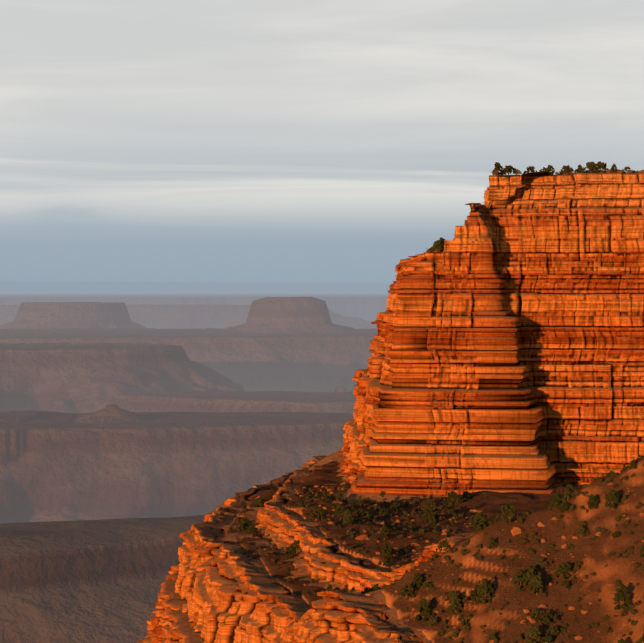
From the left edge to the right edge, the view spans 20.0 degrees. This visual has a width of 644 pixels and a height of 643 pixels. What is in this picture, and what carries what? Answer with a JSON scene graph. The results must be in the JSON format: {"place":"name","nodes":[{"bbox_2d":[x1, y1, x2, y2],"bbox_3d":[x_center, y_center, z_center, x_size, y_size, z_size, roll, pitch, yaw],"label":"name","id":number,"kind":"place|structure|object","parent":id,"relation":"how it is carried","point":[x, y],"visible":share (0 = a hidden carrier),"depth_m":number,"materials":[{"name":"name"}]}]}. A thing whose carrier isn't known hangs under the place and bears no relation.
{"place":"outdoors","nodes":[
{"label":"outdoors","id":0,"kind":"place"},
{"bbox_2d":[0,281,392,642],"bbox_3d":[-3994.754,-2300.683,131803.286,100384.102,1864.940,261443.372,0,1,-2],"label":"canyon ground","id":1,"kind":"structure","parent":0,"point":[143,425],"depth_m":6931.97,"materials":[{"name":"brown stone"}]},
{"bbox_2d":[136,456,432,642],"bbox_3d":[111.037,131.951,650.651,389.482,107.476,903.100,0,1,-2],"label":"cliff","id":2,"kind":"structure","parent":0,"point":[219,585],"depth_m":639.17,"materials":[{"name":"orange stone"}]},
{"bbox_2d":[0,0,643,282],"label":"sky","id":3,"kind":"structure","parent":0,"point":[246,141],"materials":[{"name":"grey"}]},
{"bbox_2d":[225,457,643,642],"bbox_3d":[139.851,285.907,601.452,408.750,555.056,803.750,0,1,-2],"label":"hillside slope","id":4,"kind":"structure","parent":0,"point":[470,572],"depth_m":537.41,"materials":[{"name":"soil"}]},
{"bbox_2d":[238,523,247,529],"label":"shrub","id":5,"kind":"object","parent":4,"relation":"on","point":[241,525],"visible":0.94,"depth_m":766.03,"materials":[{"name":"green plant"}]},
{"bbox_2d":[242,521,251,527],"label":"shrub","id":6,"kind":"object","parent":4,"relation":"on","point":[247,524],"visible":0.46,"depth_m":769.80,"materials":[{"name":"green plant"}]},
{"bbox_2d":[247,525,257,532],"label":"juniper","id":7,"kind":"object","parent":4,"relation":"on","point":[251,529],"visible":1,"depth_m":752.14,"materials":[{"name":"green plant"}]},
{"bbox_2d":[254,498,264,506],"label":"juniper","id":8,"kind":"object","parent":4,"relation":"on","point":[259,501],"visible":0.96,"depth_m":839.09,"materials":[{"name":"green plant"}]},
{"bbox_2d":[289,545,295,555],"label":"juniper","id":9,"kind":"object","parent":4,"relation":"on","point":[292,550],"visible":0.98,"depth_m":681.65,"materials":[{"name":"green plant"}]},
{"bbox_2d":[292,540,300,549],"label":"juniper","id":10,"kind":"object","parent":4,"relation":"on","point":[295,543],"visible":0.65,"depth_m":695.52,"materials":[{"name":"green plant"}]},
{"bbox_2d":[309,506,324,518],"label":"juniper","id":11,"kind":"object","parent":4,"relation":"on","point":[316,509],"visible":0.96,"depth_m":726.44,"materials":[{"name":"green plant"}]},
{"bbox_2d":[321,585,331,598],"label":"juniper","id":12,"kind":"object","parent":4,"relation":"on","point":[329,588],"visible":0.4,"depth_m":612.96,"materials":[{"name":"green plant"}]},
{"bbox_2d":[321,493,331,499],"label":"shrub","id":13,"kind":"object","parent":4,"relation":"on","point":[327,496],"visible":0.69,"depth_m":788.41,"materials":[{"name":"green plant"}]},
{"bbox_2d":[334,504,344,514],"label":"juniper","id":14,"kind":"object","parent":4,"relation":"on","point":[339,508],"visible":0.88,"depth_m":731.02,"materials":[{"name":"green plant"}]},
{"bbox_2d":[334,494,346,501],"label":"juniper","id":15,"kind":"object","parent":4,"relation":"on","point":[338,496],"visible":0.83,"depth_m":781.56,"materials":[{"name":"green plant"}]},
{"bbox_2d":[342,511,351,525],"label":"juniper","id":16,"kind":"object","parent":4,"relation":"on","point":[348,518],"visible":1,"depth_m":693.09,"materials":[{"name":"green plant"}]},
{"bbox_2d":[343,483,350,490],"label":"shrub","id":17,"kind":"object","parent":4,"relation":"on","point":[345,485],"visible":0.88,"depth_m":816.62,"materials":[{"name":"green plant"}]},
{"bbox_2d":[346,509,353,520],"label":"juniper","id":18,"kind":"object","parent":4,"relation":"on","point":[350,513],"visible":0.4,"depth_m":711.96,"materials":[{"name":"green plant"}]},
{"bbox_2d":[345,503,357,509],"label":"juniper","id":19,"kind":"object","parent":4,"relation":"on","point":[351,506],"visible":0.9,"depth_m":746.92,"materials":[{"name":"green plant"}]},
{"bbox_2d":[354,496,363,505],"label":"juniper","id":20,"kind":"object","parent":4,"relation":"on","point":[360,500],"visible":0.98,"depth_m":758.88,"materials":[{"name":"green plant"}]},
{"bbox_2d":[356,508,365,515],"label":"juniper","id":21,"kind":"object","parent":4,"relation":"on","point":[362,512],"visible":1,"depth_m":729.44,"materials":[{"name":"green plant"}]},
{"bbox_2d":[355,534,367,539],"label":"boulder","id":22,"kind":"object","parent":4,"relation":"on","point":[362,537],"visible":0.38,"depth_m":670.89,"materials":[{"name":"orange stone"}]},
{"bbox_2d":[250,455,473,592],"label":"ledge","id":23,"kind":"object","parent":4,"relation":"on","point":[324,559],"visible":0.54,"depth_m":660.02,"materials":[{"name":"orange stone"}]},
{"bbox_2d":[360,587,373,592],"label":"juniper","id":24,"kind":"object","parent":4,"relation":"on","point":[366,590],"visible":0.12,"depth_m":565.49,"materials":[{"name":"green plant"}]},
{"bbox_2d":[365,515,373,519],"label":"shrub","id":25,"kind":"object","parent":4,"relation":"on","point":[369,516],"visible":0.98,"depth_m":712.96,"materials":[{"name":"green plant"}]},
{"bbox_2d":[373,584,380,590],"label":"shrub","id":26,"kind":"object","parent":4,"relation":"on","point":[376,587],"visible":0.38,"depth_m":556.62,"materials":[{"name":"green plant"}]},
{"bbox_2d":[379,509,387,514],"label":"shrub","id":27,"kind":"object","parent":4,"relation":"on","point":[384,511],"visible":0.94,"depth_m":725.98,"materials":[{"name":"green plant"}]},
{"bbox_2d":[379,525,389,539],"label":"juniper","id":28,"kind":"object","parent":4,"relation":"on","point":[385,533],"visible":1,"depth_m":663.96,"materials":[{"name":"green plant"}]},
{"bbox_2d":[382,557,391,566],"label":"juniper","id":29,"kind":"object","parent":4,"relation":"on","point":[386,560],"visible":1,"depth_m":625.48,"materials":[{"name":"green plant"}]},
{"bbox_2d":[381,545,394,557],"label":"juniper","id":30,"kind":"object","parent":4,"relation":"on","point":[388,550],"visible":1,"depth_m":635.55,"materials":[{"name":"green plant"}]},
{"bbox_2d":[390,504,399,511],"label":"juniper","id":31,"kind":"object","parent":4,"relation":"on","point":[394,507],"visible":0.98,"depth_m":746.85,"materials":[{"name":"green plant"}]},
{"bbox_2d":[399,583,414,597],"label":"juniper","id":32,"kind":"object","parent":4,"relation":"on","point":[410,589],"visible":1,"depth_m":536.75,"materials":[{"name":"green plant"}]},
{"bbox_2d":[411,573,423,587],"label":"juniper","id":33,"kind":"object","parent":4,"relation":"on","point":[418,577],"visible":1,"depth_m":539.67,"materials":[{"name":"green plant"}]},
{"bbox_2d":[414,496,421,503],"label":"shrub","id":34,"kind":"object","parent":4,"relation":"on","point":[418,498],"visible":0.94,"depth_m":773.76,"materials":[{"name":"green plant"}]},
{"bbox_2d":[415,598,434,621],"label":"juniper","id":35,"kind":"object","parent":4,"relation":"on","point":[425,606],"visible":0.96,"depth_m":526.71,"materials":[{"name":"green plant"}]},
{"bbox_2d":[421,498,432,504],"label":"shrub","id":36,"kind":"object","parent":4,"relation":"on","point":[428,501],"visible":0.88,"depth_m":761.22,"materials":[{"name":"green plant"}]},
{"bbox_2d":[422,505,434,522],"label":"juniper","id":37,"kind":"object","parent":4,"relation":"on","point":[427,514],"visible":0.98,"depth_m":704.84,"materials":[{"name":"green plant"}]},
{"bbox_2d":[422,581,435,589],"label":"juniper","id":38,"kind":"object","parent":4,"relation":"on","point":[429,586],"visible":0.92,"depth_m":537.80,"materials":[{"name":"green plant"}]},
{"bbox_2d":[428,617,437,625],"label":"juniper","id":39,"kind":"object","parent":4,"relation":"on","point":[433,620],"visible":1,"depth_m":522.44,"materials":[{"name":"green plant"}]},
{"bbox_2d":[430,519,437,528],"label":"juniper","id":40,"kind":"object","parent":4,"relation":"on","point":[434,524],"visible":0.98,"depth_m":690.37,"materials":[{"name":"green plant"}]},
{"bbox_2d":[308,203,562,502],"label":"cliff buttress","id":41,"kind":"structure","parent":4,"relation":"on","point":[444,395],"depth_m":802.96,"materials":[{"name":"orange stone"}]},
{"bbox_2d":[434,240,442,250],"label":"tree","id":42,"kind":"object","parent":41,"relation":"on","point":[438,244],"visible":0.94,"depth_m":824.35,"materials":[{"name":"green plant"}]},
{"bbox_2d":[233,455,643,642],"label":"shrub field","id":43,"kind":"structure","parent":4,"relation":"on","point":[455,633],"depth_m":547.38,"materials":[{"name":"green plant"}]},
{"bbox_2d":[436,539,452,551],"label":"juniper","id":44,"kind":"object","parent":4,"relation":"on","point":[445,543],"visible":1,"depth_m":549.39,"materials":[{"name":"green plant"}]},
{"bbox_2d":[442,491,459,502],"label":"juniper","id":45,"kind":"object","parent":4,"relation":"on","point":[452,494],"visible":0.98,"depth_m":756.62,"materials":[{"name":"green plant"}]},
{"bbox_2d":[444,590,459,602],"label":"juniper","id":46,"kind":"object","parent":4,"relation":"on","point":[450,593],"visible":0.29,"depth_m":529.73,"materials":[{"name":"green plant"}]},
{"bbox_2d":[447,592,462,613],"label":"juniper","id":47,"kind":"object","parent":4,"relation":"on","point":[455,599],"visible":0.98,"depth_m":525.04,"materials":[{"name":"green plant"}]},
{"bbox_2d":[460,618,469,625],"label":"shrub","id":48,"kind":"object","parent":4,"relation":"on","point":[466,621],"visible":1,"depth_m":517.35,"materials":[{"name":"green plant"}]},
{"bbox_2d":[461,491,469,499],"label":"juniper","id":49,"kind":"object","parent":4,"relation":"on","point":[465,494],"visible":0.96,"depth_m":767.46,"materials":[{"name":"green plant"}]},
{"bbox_2d":[464,590,478,601],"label":"juniper","id":50,"kind":"object","parent":4,"relation":"on","point":[473,593],"visible":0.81,"depth_m":524.06,"materials":[{"name":"green plant"}]},
{"bbox_2d":[471,512,486,530],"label":"juniper","id":51,"kind":"object","parent":4,"relation":"on","point":[479,518],"visible":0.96,"depth_m":551.96,"materials":[{"name":"green plant"}]},
{"bbox_2d":[476,578,494,603],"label":"juniper","id":52,"kind":"object","parent":4,"relation":"on","point":[484,587],"visible":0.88,"depth_m":520.91,"materials":[{"name":"green plant"}]},
{"bbox_2d":[477,579,497,594],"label":"juniper","id":53,"kind":"object","parent":4,"relation":"on","point":[493,585],"visible":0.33,"depth_m":522.52,"materials":[{"name":"green plant"}]},
{"bbox_2d":[487,537,496,548],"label":"juniper","id":54,"kind":"object","parent":4,"relation":"on","point":[491,542],"visible":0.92,"depth_m":540.51,"materials":[{"name":"green plant"}]},
{"bbox_2d":[489,632,495,640],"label":"shrub","id":55,"kind":"object","parent":4,"relation":"on","point":[492,636],"visible":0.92,"depth_m":504.63,"materials":[{"name":"green plant"}]},
{"bbox_2d":[494,504,522,523],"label":"juniper","id":56,"kind":"object","parent":4,"relation":"on","point":[507,509],"visible":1,"depth_m":547.63,"materials":[{"name":"green plant"}]},
{"bbox_2d":[511,527,521,535],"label":"boulder","id":57,"kind":"object","parent":4,"relation":"on","point":[515,531],"visible":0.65,"depth_m":544.38,"materials":[{"name":"orange stone"}]},
{"bbox_2d":[515,586,525,592],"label":"shrub","id":58,"kind":"object","parent":4,"relation":"on","point":[518,588],"visible":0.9,"depth_m":518.56,"materials":[{"name":"green plant"}]},
{"bbox_2d":[512,570,532,585],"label":"juniper","id":59,"kind":"object","parent":4,"relation":"on","point":[519,577],"visible":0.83,"depth_m":520.22,"materials":[{"name":"green plant"}]},
{"bbox_2d":[523,569,535,586],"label":"juniper","id":60,"kind":"object","parent":4,"relation":"on","point":[530,574],"visible":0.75,"depth_m":519.19,"materials":[{"name":"green plant"}]},
{"bbox_2d":[523,565,536,573],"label":"juniper","id":61,"kind":"object","parent":4,"relation":"on","point":[530,567],"visible":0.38,"depth_m":524.33,"materials":[{"name":"green plant"}]},
{"bbox_2d":[526,616,535,622],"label":"boulder","id":62,"kind":"object","parent":4,"relation":"on","point":[531,620],"visible":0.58,"depth_m":505.89,"materials":[{"name":"orange stone"}]},
{"bbox_2d":[525,625,541,642],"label":"juniper","id":63,"kind":"object","parent":4,"relation":"on","point":[534,630],"visible":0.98,"depth_m":496.80,"materials":[{"name":"green plant"}]},
{"bbox_2d":[528,575,544,594],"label":"juniper","id":64,"kind":"object","parent":4,"relation":"on","point":[536,582],"visible":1,"depth_m":516.08,"materials":[{"name":"green plant"}]},
{"bbox_2d":[530,608,543,619],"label":"juniper","id":65,"kind":"object","parent":4,"relation":"on","point":[536,612],"visible":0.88,"depth_m":506.14,"materials":[{"name":"green plant"}]},
{"bbox_2d":[537,522,545,526],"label":"boulder","id":66,"kind":"object","parent":4,"relation":"on","point":[541,524],"visible":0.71,"depth_m":545.51,"materials":[{"name":"orange stone"}]},
{"bbox_2d":[540,634,552,642],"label":"juniper","id":67,"kind":"object","parent":4,"relation":"on","point":[548,638],"visible":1,"depth_m":496.32,"materials":[{"name":"green plant"}]},
{"bbox_2d":[537,610,557,624],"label":"juniper","id":68,"kind":"object","parent":4,"relation":"on","point":[546,620],"visible":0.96,"depth_m":503.74,"materials":[{"name":"green plant"}]},
{"bbox_2d":[546,626,558,636],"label":"juniper","id":69,"kind":"object","parent":4,"relation":"on","point":[552,629],"visible":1,"depth_m":498.72,"materials":[{"name":"green plant"}]},
{"bbox_2d":[549,498,560,507],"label":"juniper","id":70,"kind":"object","parent":4,"relation":"on","point":[553,501],"visible":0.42,"depth_m":557.31,"materials":[{"name":"green plant"}]},
{"bbox_2d":[554,491,562,506],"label":"juniper","id":71,"kind":"object","parent":4,"relation":"on","point":[558,495],"visible":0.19,"depth_m":567.41,"materials":[{"name":"green plant"}]},
{"bbox_2d":[557,502,568,512],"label":"juniper","id":72,"kind":"object","parent":4,"relation":"on","point":[565,506],"visible":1,"depth_m":548.03,"materials":[{"name":"green plant"}]},
{"bbox_2d":[551,562,576,579],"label":"juniper","id":73,"kind":"object","parent":4,"relation":"on","point":[561,568],"visible":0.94,"depth_m":520.62,"materials":[{"name":"green plant"}]},
{"bbox_2d":[561,581,571,589],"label":"juniper","id":74,"kind":"object","parent":4,"relation":"on","point":[566,584],"visible":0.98,"depth_m":515.96,"materials":[{"name":"green plant"}]},
{"bbox_2d":[563,491,575,500],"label":"juniper","id":75,"kind":"object","parent":4,"relation":"on","point":[569,494],"visible":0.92,"depth_m":552.54,"materials":[{"name":"green plant"}]},
{"bbox_2d":[564,484,574,493],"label":"juniper","id":76,"kind":"object","parent":4,"relation":"on","point":[570,487],"visible":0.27,"depth_m":575.85,"materials":[{"name":"green plant"}]},
{"bbox_2d":[576,525,584,536],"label":"juniper","id":77,"kind":"object","parent":4,"relation":"on","point":[581,531],"visible":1,"depth_m":533.86,"materials":[{"name":"green plant"}]},
{"bbox_2d":[587,494,598,509],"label":"juniper","id":78,"kind":"object","parent":4,"relation":"on","point":[593,499],"visible":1,"depth_m":542.24,"materials":[{"name":"green plant"}]},
{"bbox_2d":[602,470,615,478],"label":"juniper","id":79,"kind":"object","parent":4,"relation":"on","point":[608,474],"visible":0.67,"depth_m":559.36,"materials":[{"name":"green plant"}]},
{"bbox_2d":[605,490,620,509],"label":"juniper","id":80,"kind":"object","parent":4,"relation":"on","point":[611,495],"visible":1,"depth_m":537.71,"materials":[{"name":"green plant"}]},
{"bbox_2d":[611,531,620,537],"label":"shrub","id":81,"kind":"object","parent":4,"relation":"on","point":[618,533],"visible":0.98,"depth_m":524.71,"materials":[{"name":"green plant"}]},
{"bbox_2d":[614,584,630,610],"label":"juniper","id":82,"kind":"object","parent":4,"relation":"on","point":[619,597],"visible":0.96,"depth_m":498.26,"materials":[{"name":"green plant"}]},
{"bbox_2d":[628,460,637,469],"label":"juniper","id":83,"kind":"object","parent":4,"relation":"on","point":[633,463],"visible":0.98,"depth_m":549.43,"materials":[{"name":"green plant"}]},
{"bbox_2d":[638,630,643,642],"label":"juniper","id":84,"kind":"object","parent":4,"relation":"on","point":[641,639],"visible":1,"depth_m":478.76,"materials":[{"name":"green plant"}]},
{"bbox_2d":[639,545,643,556],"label":"shrub","id":85,"kind":"object","parent":4,"relation":"on","point":[641,551],"visible":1,"depth_m":511.30,"materials":[{"name":"green plant"}]},
{"bbox_2d":[469,171,643,484],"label":"cliff","id":86,"kind":"structure","parent":0,"point":[573,264],"depth_m":823.96,"materials":[{"name":"orange stone"}]},
{"bbox_2d":[492,162,502,174],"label":"tree","id":87,"kind":"object","parent":86,"relation":"on","point":[498,166],"visible":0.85,"depth_m":837.51,"materials":[{"name":"green plant"}]},
{"bbox_2d":[503,165,515,174],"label":"tree","id":88,"kind":"object","parent":86,"relation":"on","point":[509,168],"visible":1,"depth_m":835.01,"materials":[{"name":"green plant"}]},
{"bbox_2d":[523,166,538,174],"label":"tree","id":89,"kind":"object","parent":86,"relation":"on","point":[531,168],"visible":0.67,"depth_m":852.23,"materials":[{"name":"green plant"}]},
{"bbox_2d":[546,165,554,174],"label":"tree","id":90,"kind":"object","parent":86,"relation":"on","point":[550,168],"visible":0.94,"depth_m":840.75,"materials":[{"name":"green plant"}]},
{"bbox_2d":[560,165,572,174],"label":"tree","id":91,"kind":"object","parent":86,"relation":"on","point":[566,169],"visible":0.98,"depth_m":836.49,"materials":[{"name":"green plant"}]},
{"bbox_2d":[574,168,583,172],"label":"tree","id":92,"kind":"object","parent":86,"relation":"on","point":[578,170],"visible":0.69,"depth_m":842.19,"materials":[{"name":"green plant"}]},
{"bbox_2d":[582,162,597,172],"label":"tree","id":93,"kind":"object","parent":86,"relation":"on","point":[588,164],"visible":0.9,"depth_m":838.20,"materials":[{"name":"green plant"}]},
{"bbox_2d":[586,166,598,172],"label":"tree","id":94,"kind":"object","parent":86,"relation":"on","point":[592,170],"visible":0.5,"depth_m":839.10,"materials":[{"name":"green plant"}]},
{"bbox_2d":[595,161,607,172],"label":"tree","id":95,"kind":"object","parent":86,"relation":"on","point":[600,165],"visible":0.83,"depth_m":839.10,"materials":[{"name":"green plant"}]},
{"bbox_2d":[610,163,617,172],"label":"tree","id":96,"kind":"object","parent":86,"relation":"on","point":[613,168],"visible":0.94,"depth_m":835.93,"materials":[{"name":"green plant"}]}
]}

